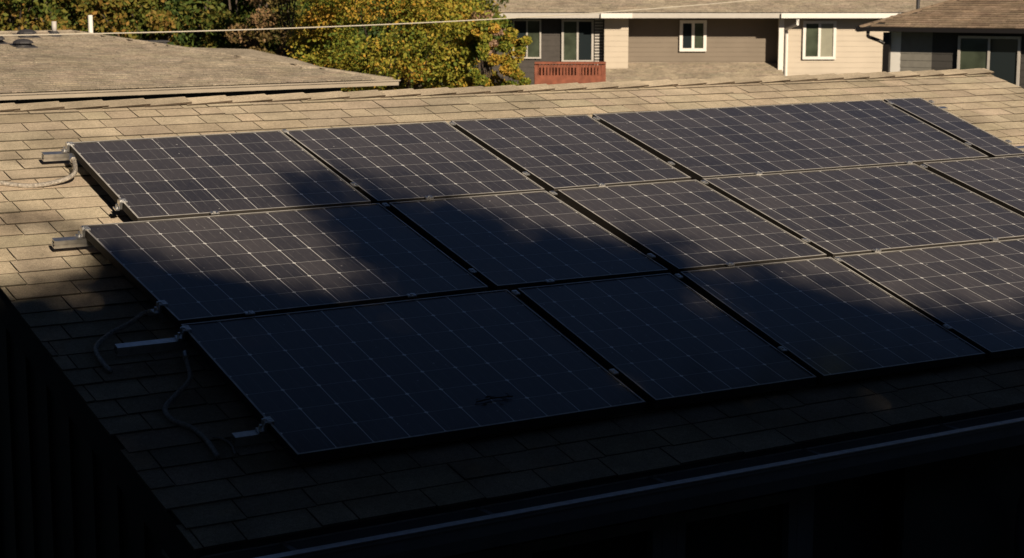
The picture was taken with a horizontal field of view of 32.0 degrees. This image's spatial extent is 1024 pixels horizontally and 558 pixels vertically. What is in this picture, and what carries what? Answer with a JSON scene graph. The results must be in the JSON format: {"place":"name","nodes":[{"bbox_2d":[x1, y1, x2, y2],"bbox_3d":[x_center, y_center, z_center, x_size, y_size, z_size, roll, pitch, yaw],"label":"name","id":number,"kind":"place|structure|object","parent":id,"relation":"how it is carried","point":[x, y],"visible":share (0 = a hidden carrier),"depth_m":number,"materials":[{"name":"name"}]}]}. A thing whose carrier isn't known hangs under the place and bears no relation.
{"place":"outdoors","nodes":[
{"label":"outdoors","id":0,"kind":"place"},
{"bbox_2d":[0,0,753,35],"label":"overhead cable","id":1,"kind":"object","parent":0,"point":[352,25],"visible":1,"depth_m":24.01,"materials":[{"name":"beige plastic"}]},
{"bbox_3d":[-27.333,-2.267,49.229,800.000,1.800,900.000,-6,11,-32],"label":"ground","id":2,"kind":"structure","parent":0,"visible":0},
{"bbox_2d":[0,0,90,30],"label":"leafy tree","id":3,"kind":"object","parent":2,"relation":"on","point":[11,15],"visible":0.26,"depth_m":42.16,"materials":[{"name":"green plant"}]},
{"bbox_2d":[0,0,186,45],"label":"leafy tree","id":4,"kind":"object","parent":2,"relation":"on","point":[140,7],"visible":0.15,"depth_m":43.46,"materials":[{"name":"green plant"}]},
{"bbox_2d":[0,0,222,31],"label":"leafy tree","id":5,"kind":"object","parent":2,"relation":"on","point":[116,11],"depth_m":49.85,"materials":[{"name":"green plant"}]},
{"bbox_2d":[74,0,252,48],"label":"leafy tree","id":6,"kind":"object","parent":2,"relation":"on","point":[110,17],"visible":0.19,"depth_m":42.37,"materials":[{"name":"green plant"}]},
{"bbox_2d":[0,30,400,103],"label":"house","id":7,"kind":"structure","parent":2,"relation":"on","point":[71,68],"depth_m":28.29,"materials":[{"name":"grey fabric"}]},
{"bbox_2d":[0,36,7,43],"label":"roof vent","id":8,"kind":"object","parent":7,"relation":"on","point":[2,38],"visible":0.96,"depth_m":29.37,"materials":[{"name":"grey plastic"}]},
{"bbox_2d":[8,39,37,47],"bbox_3d":[-8.028,-3.860,29.329,0.363,0.172,0.416,-6,11,-34],"label":"roof vent","id":9,"kind":"object","parent":7,"relation":"on","point":[21,43],"visible":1,"depth_m":29.21,"materials":[{"name":"grey plastic"}]},
{"bbox_2d":[13,29,40,37],"bbox_3d":[-8.232,-4.153,30.299,0.352,0.172,0.416,-6,11,-34],"label":"roof vent","id":10,"kind":"object","parent":7,"relation":"on","point":[26,31],"visible":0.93,"depth_m":30.17,"materials":[{"name":"grey plastic"}]},
{"bbox_2d":[48,21,61,36],"bbox_3d":[-7.833,-4.277,30.574,0.273,0.265,0.280,-6,11,-32],"label":"vent pipe","id":11,"kind":"object","parent":7,"relation":"on","point":[54,28],"visible":0.92,"depth_m":30.53,"materials":[{"name":"grey plastic"}]},
{"bbox_2d":[88,15,92,32],"bbox_3d":[-7.475,-4.267,31.730,0.095,0.830,0.100,-6,11,-32],"label":"vent pipe","id":12,"kind":"object","parent":7,"relation":"on","point":[90,23],"visible":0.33,"depth_m":31.66,"materials":[{"name":"white paint"}]},
{"bbox_2d":[144,40,169,43],"bbox_3d":[-6.576,-4.324,32.860,0.440,0.125,0.360,-6,11,-34],"label":"roof vent","id":13,"kind":"object","parent":7,"relation":"on","point":[162,41],"visible":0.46,"depth_m":32.82,"materials":[{"name":"grey plastic"}]},
{"bbox_2d":[118,0,305,48],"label":"leafy tree","id":14,"kind":"object","parent":2,"relation":"on","point":[213,10],"visible":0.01,"depth_m":49.64,"materials":[{"name":"green plant"}]},
{"bbox_2d":[137,0,314,58],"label":"leafy tree","id":15,"kind":"object","parent":2,"relation":"on","point":[201,40],"visible":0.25,"depth_m":43.15,"materials":[{"name":"green plant"}]},
{"bbox_2d":[225,0,336,68],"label":"autumn tree","id":16,"kind":"object","parent":2,"relation":"on","point":[258,18],"visible":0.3,"depth_m":39.48,"materials":[{"name":"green plant"}]},
{"bbox_2d":[188,0,393,89],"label":"leafy tree","id":17,"kind":"object","parent":2,"relation":"on","point":[227,2],"visible":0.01,"depth_m":51.76,"materials":[{"name":"green plant"}]},
{"bbox_2d":[193,0,397,91],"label":"leafy tree","id":18,"kind":"object","parent":2,"relation":"on","point":[361,32],"visible":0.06,"depth_m":46.41,"materials":[{"name":"green plant"}]},
{"bbox_2d":[282,0,495,91],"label":"autumn tree","id":19,"kind":"object","parent":2,"relation":"on","point":[414,11],"visible":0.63,"depth_m":37.01,"materials":[{"name":"green plant"}]},
{"bbox_2d":[327,0,513,88],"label":"leafy tree","id":20,"kind":"object","parent":2,"relation":"on","point":[500,2],"visible":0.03,"depth_m":49.02,"materials":[{"name":"green plant"}]},
{"bbox_2d":[342,3,505,90],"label":"leafy tree","id":21,"kind":"object","parent":2,"relation":"on","point":[452,30],"depth_m":53.85,"materials":[{"name":"green plant"}]},
{"bbox_2d":[465,10,505,78],"bbox_3d":[-0.546,-3.082,37.382,0.858,5.068,0.871,3,10,18],"label":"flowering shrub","id":22,"kind":"object","parent":2,"relation":"on","point":[483,16],"visible":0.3,"depth_m":37.02,"materials":[{"name":"plant"}]},
{"bbox_2d":[456,14,531,87],"bbox_3d":[-0.385,-2.987,37.072,1.457,4.956,1.454,-6,11,-32],"label":"bush","id":23,"kind":"object","parent":2,"relation":"on","point":[508,67],"visible":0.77,"depth_m":36.56,"materials":[{"name":"green plant"}]},
{"bbox_2d":[0,68,1023,557],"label":"house","id":24,"kind":"structure","parent":2,"relation":"on","point":[96,460],"depth_m":8.00,"materials":[{"name":"brown fabric"}]},
{"bbox_2d":[0,153,77,187],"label":"conduit","id":25,"kind":"object","parent":24,"relation":"attached to","point":[72,158],"visible":1,"depth_m":9.20,"materials":[{"name":"metal"}]},
{"bbox_2d":[93,309,153,373],"bbox_3d":[-1.681,0.256,7.620,0.169,0.184,0.524,2,10,11],"label":"conduit","id":26,"kind":"object","parent":24,"relation":"attached to","point":[103,338],"visible":1,"depth_m":7.68,"materials":[{"name":"metal"}]},
{"bbox_2d":[162,350,220,458],"bbox_3d":[-1.321,0.499,7.171,0.171,0.276,0.794,-3,10,-18],"label":"conduit","id":27,"kind":"object","parent":24,"relation":"on","point":[192,428],"visible":1,"depth_m":7.10,"materials":[{"name":"metal"}]},
{"bbox_2d":[212,436,236,454],"bbox_3d":[-1.108,0.647,6.957,0.042,0.047,0.158,-9,13,-43],"label":"conduit","id":28,"kind":"object","parent":24,"relation":"on","point":[229,443],"visible":1,"depth_m":6.97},
{"bbox_2d":[52,199,578,248],"bbox_3d":[1.008,-0.480,10.389,7.495,0.079,0.084,-6,11,-32],"label":"mounting rail","id":29,"kind":"object","parent":24,"relation":"attached to","point":[65,242],"visible":0.09,"depth_m":8.44,"materials":[{"name":"metal"}]},
{"bbox_2d":[114,299,531,355],"bbox_3d":[1.558,-0.020,9.475,7.600,0.079,0.084,-6,11,-32],"label":"mounting rail","id":30,"kind":"object","parent":24,"relation":"attached to","point":[142,347],"visible":0.08,"depth_m":7.54,"materials":[{"name":"metal"}]},
{"bbox_2d":[835,238,1023,359],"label":"solar panel","id":31,"kind":"object","parent":30,"relation":"on","point":[972,294],"visible":0.92,"depth_m":9.41,"materials":[{"name":"black"}]},
{"bbox_2d":[922,155,1023,216],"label":"solar panel","id":32,"kind":"object","parent":30,"relation":"on","point":[999,180],"visible":0.89,"depth_m":11.31,"materials":[{"name":"black"}]},
{"bbox_2d":[159,287,488,322],"bbox_3d":[1.547,-0.139,9.760,7.300,0.079,0.084,-6,11,-32],"label":"mounting rail","id":33,"kind":"object","parent":24,"relation":"attached to","point":[163,318],"visible":0.07,"depth_m":7.83,"materials":[{"name":"metal"}]},
{"bbox_2d":[75,203,487,328],"bbox_3d":[-1.081,-0.089,8.499,1.686,0.336,1.118,-6,11,-32],"label":"solar panel","id":34,"kind":"object","parent":33,"relation":"on","point":[177,272],"visible":0.99,"depth_m":8.45,"materials":[{"name":"black"}]},
{"bbox_2d":[388,191,667,291],"bbox_3d":[0.083,-0.208,9.221,1.044,0.336,1.116,-6,11,-32],"label":"solar panel","id":35,"kind":"object","parent":33,"relation":"on","point":[510,242],"visible":0.95,"depth_m":9.16,"materials":[{"name":"black"}]},
{"bbox_2d":[557,180,826,273],"bbox_3d":[0.983,-0.295,9.765,1.023,0.341,1.139,-6,11,-32],"label":"solar panel","id":36,"kind":"object","parent":33,"relation":"on","point":[675,227],"visible":0.98,"depth_m":9.71,"materials":[{"name":"black"}]},
{"bbox_2d":[703,164,1023,258],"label":"solar panel","id":37,"kind":"object","parent":33,"relation":"on","point":[832,213],"visible":0.94,"depth_m":10.42,"materials":[{"name":"black"}]},
{"bbox_2d":[231,378,629,446],"bbox_3d":[2.068,0.311,8.862,7.435,0.079,0.084,-6,11,-32],"label":"mounting rail","id":38,"kind":"object","parent":24,"relation":"attached to","point":[249,437],"visible":0.09,"depth_m":6.92,"materials":[{"name":"metal"}]},
{"bbox_2d":[174,289,645,463],"bbox_3d":[-0.423,0.374,7.630,1.717,0.353,1.166,-6,11,-32],"label":"solar panel","id":39,"kind":"object","parent":38,"relation":"on","point":[316,385],"visible":1,"depth_m":7.54,"materials":[{"name":"black"}]},
{"bbox_2d":[476,393,512,402],"bbox_3d":[-0.075,0.492,7.398,0.182,0.017,0.061,-6,11,-32],"label":"twig","id":40,"kind":"object","parent":39,"relation":"on","point":[507,396],"visible":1,"depth_m":7.40,"materials":[{"name":"brown wood"}]},
{"bbox_2d":[517,273,816,407],"bbox_3d":[0.714,0.260,8.326,0.960,0.354,1.174,-6,11,-32],"label":"solar panel","id":41,"kind":"object","parent":38,"relation":"on","point":[661,340],"visible":0.99,"depth_m":8.24,"materials":[{"name":"black"}]},
{"bbox_2d":[679,257,984,383],"bbox_3d":[1.569,0.178,8.838,1.085,0.358,1.185,-6,11,-32],"label":"solar panel","id":42,"kind":"object","parent":38,"relation":"on","point":[826,320],"visible":0.99,"depth_m":8.75,"materials":[{"name":"black"}]},
{"bbox_2d":[442,544,512,557],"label":"window","id":43,"kind":"structure","parent":24,"relation":"in","point":[506,551],"depth_m":7.39,"materials":[{"name":"black glass"}]},
{"bbox_2d":[41,106,947,161],"bbox_3d":[0.320,-0.922,11.206,6.632,0.079,0.084,-6,11,-32],"label":"mounting rail","id":44,"kind":"object","parent":24,"relation":"on","point":[53,156],"visible":0.12,"depth_m":9.48,"materials":[{"name":"metal"}]},
{"bbox_2d":[61,129,370,221],"bbox_3d":[-1.567,-0.557,9.447,1.343,0.342,1.128,-6,11,-32],"label":"solar panel","id":45,"kind":"object","parent":44,"relation":"on","point":[147,179],"visible":0.97,"depth_m":9.40,"materials":[{"name":"black"}]},
{"bbox_2d":[521,515,661,557],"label":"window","id":46,"kind":"structure","parent":24,"relation":"in","point":[640,538],"depth_m":7.74,"materials":[{"name":"black glass"}]},
{"bbox_2d":[676,489,797,557],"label":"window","id":47,"kind":"structure","parent":24,"relation":"in","point":[763,526],"depth_m":8.15,"materials":[{"name":"black glass"}]},
{"bbox_2d":[812,472,884,557],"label":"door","id":48,"kind":"structure","parent":24,"relation":"in","point":[849,513],"depth_m":8.64,"materials":[{"name":"black"}]},
{"bbox_2d":[469,0,946,84],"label":"house","id":49,"kind":"structure","parent":2,"relation":"on","point":[755,38],"depth_m":57.24,"materials":[{"name":"brown paint"}]},
{"bbox_2d":[513,19,540,58],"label":"window","id":50,"kind":"structure","parent":49,"relation":"in","point":[530,27],"depth_m":57.43,"materials":[{"name":"grey paint"}]},
{"bbox_2d":[534,62,605,84],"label":"wooden railing","id":51,"kind":"object","parent":49,"relation":"attached to","point":[549,73],"visible":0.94,"depth_m":49.76,"materials":[{"name":"brown wood"}]},
{"bbox_2d":[561,19,593,61],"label":"window","id":52,"kind":"structure","parent":49,"relation":"in","point":[577,36],"depth_m":57.45,"materials":[{"name":"grey paint"}]},
{"bbox_2d":[679,20,706,50],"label":"window","id":53,"kind":"structure","parent":49,"relation":"in","point":[693,33],"depth_m":57.62,"materials":[{"name":"white paint"}]},
{"bbox_2d":[802,21,836,58],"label":"window","id":54,"kind":"structure","parent":49,"relation":"in","point":[819,37],"depth_m":57.05,"materials":[{"name":"white paint"}]},
{"bbox_2d":[855,0,1023,88],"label":"house","id":55,"kind":"structure","parent":2,"relation":"on","point":[962,34],"depth_m":44.00,"materials":[{"name":"grey fabric"}]},
{"bbox_2d":[916,0,919,8],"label":"vent pipe","id":56,"kind":"object","parent":55,"relation":"on","point":[917,4],"depth_m":48.90,"materials":[{"name":"grey plastic"}]},
{"bbox_2d":[957,36,1020,85],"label":"window","id":57,"kind":"structure","parent":55,"relation":"in","point":[1001,55],"depth_m":43.47,"materials":[{"name":"glass"}]},
{"bbox_3d":[0.827,-0.600,10.612,6.450,0.079,0.084,-6,11,-32],"label":"rail","id":58,"kind":"object","parent":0,"visible":0},
{"bbox_2d":[284,121,544,206],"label":"solar panel","id":59,"kind":"object","parent":58,"relation":"on","point":[387,164],"visible":0.98,"depth_m":10.04,"materials":[{"name":"black"}]},
{"bbox_2d":[450,115,690,192],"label":"solar panel","id":60,"kind":"object","parent":58,"relation":"on","point":[551,153],"visible":0.95,"depth_m":10.60,"materials":[{"name":"black"}]},
{"bbox_2d":[592,100,987,182],"bbox_3d":[1.876,-0.917,11.596,2.520,0.346,1.168,-6,11,-32],"label":"solar panel","id":61,"kind":"object","parent":58,"relation":"on","point":[699,145],"visible":0.98,"depth_m":11.50,"materials":[{"name":"black"}]},
{"bbox_2d":[884,97,1023,157],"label":"solar panel","id":62,"kind":"object","parent":58,"relation":"on","point":[989,145],"visible":0.96,"depth_m":12.30,"materials":[{"name":"black"}]}
]}

